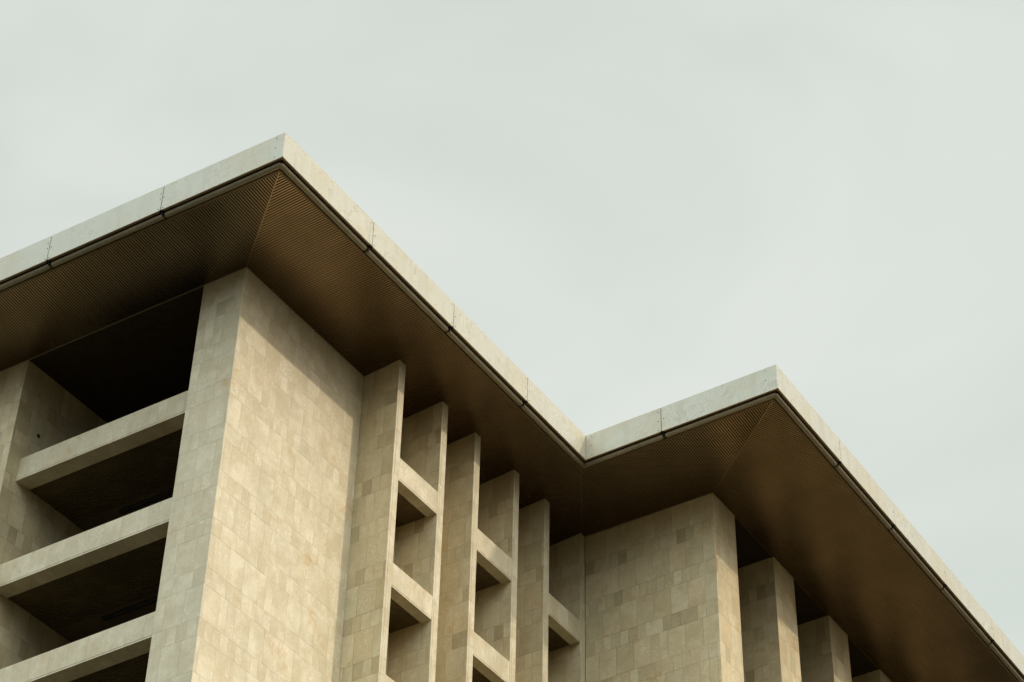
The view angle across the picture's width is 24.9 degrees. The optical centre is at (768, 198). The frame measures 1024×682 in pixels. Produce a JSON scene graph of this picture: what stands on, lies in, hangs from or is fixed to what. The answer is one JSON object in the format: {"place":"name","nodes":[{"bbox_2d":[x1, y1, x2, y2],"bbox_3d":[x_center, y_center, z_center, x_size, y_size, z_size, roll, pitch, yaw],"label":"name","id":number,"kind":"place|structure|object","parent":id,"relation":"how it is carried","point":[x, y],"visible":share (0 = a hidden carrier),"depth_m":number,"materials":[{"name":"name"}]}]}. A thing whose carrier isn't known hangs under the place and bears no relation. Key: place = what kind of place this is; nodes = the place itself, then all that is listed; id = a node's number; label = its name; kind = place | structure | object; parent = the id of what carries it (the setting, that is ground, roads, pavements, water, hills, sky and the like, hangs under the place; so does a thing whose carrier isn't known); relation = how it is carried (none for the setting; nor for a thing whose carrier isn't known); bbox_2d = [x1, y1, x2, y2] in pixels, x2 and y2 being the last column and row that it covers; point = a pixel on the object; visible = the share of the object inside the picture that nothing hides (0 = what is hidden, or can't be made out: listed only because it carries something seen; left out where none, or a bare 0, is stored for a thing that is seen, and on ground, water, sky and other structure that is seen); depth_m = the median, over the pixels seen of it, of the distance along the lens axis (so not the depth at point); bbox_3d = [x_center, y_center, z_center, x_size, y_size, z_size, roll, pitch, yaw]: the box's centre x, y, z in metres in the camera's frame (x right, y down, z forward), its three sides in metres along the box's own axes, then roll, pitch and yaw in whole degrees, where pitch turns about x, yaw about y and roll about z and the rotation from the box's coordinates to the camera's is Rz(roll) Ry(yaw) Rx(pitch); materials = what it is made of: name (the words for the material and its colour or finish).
{"place":"outdoors","nodes":[
{"label":"outdoors","id":0,"kind":"place"},
{"bbox_2d":[0,132,1023,681],"bbox_3d":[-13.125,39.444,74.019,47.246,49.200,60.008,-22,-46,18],"label":"building","id":1,"kind":"structure","parent":0,"point":[316,400],"depth_m":70.06,"materials":[{"name":"stone"}]},
{"bbox_2d":[101,596,157,621],"bbox_3d":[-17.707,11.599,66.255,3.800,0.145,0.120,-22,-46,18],"label":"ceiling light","id":2,"kind":"object","parent":1,"relation":"attached to","point":[129,609],"visible":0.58,"depth_m":66.47,"materials":[{"name":"black"}]},
{"bbox_2d":[119,488,173,513],"bbox_3d":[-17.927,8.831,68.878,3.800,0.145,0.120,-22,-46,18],"label":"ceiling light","id":3,"kind":"object","parent":1,"relation":"attached to","point":[146,501],"visible":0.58,"depth_m":69.09,"materials":[{"name":"black"}]},
{"bbox_2d":[0,0,1023,655],"label":"sky","id":4,"kind":"structure","parent":0,"point":[645,206],"materials":[{"name":"grey"}]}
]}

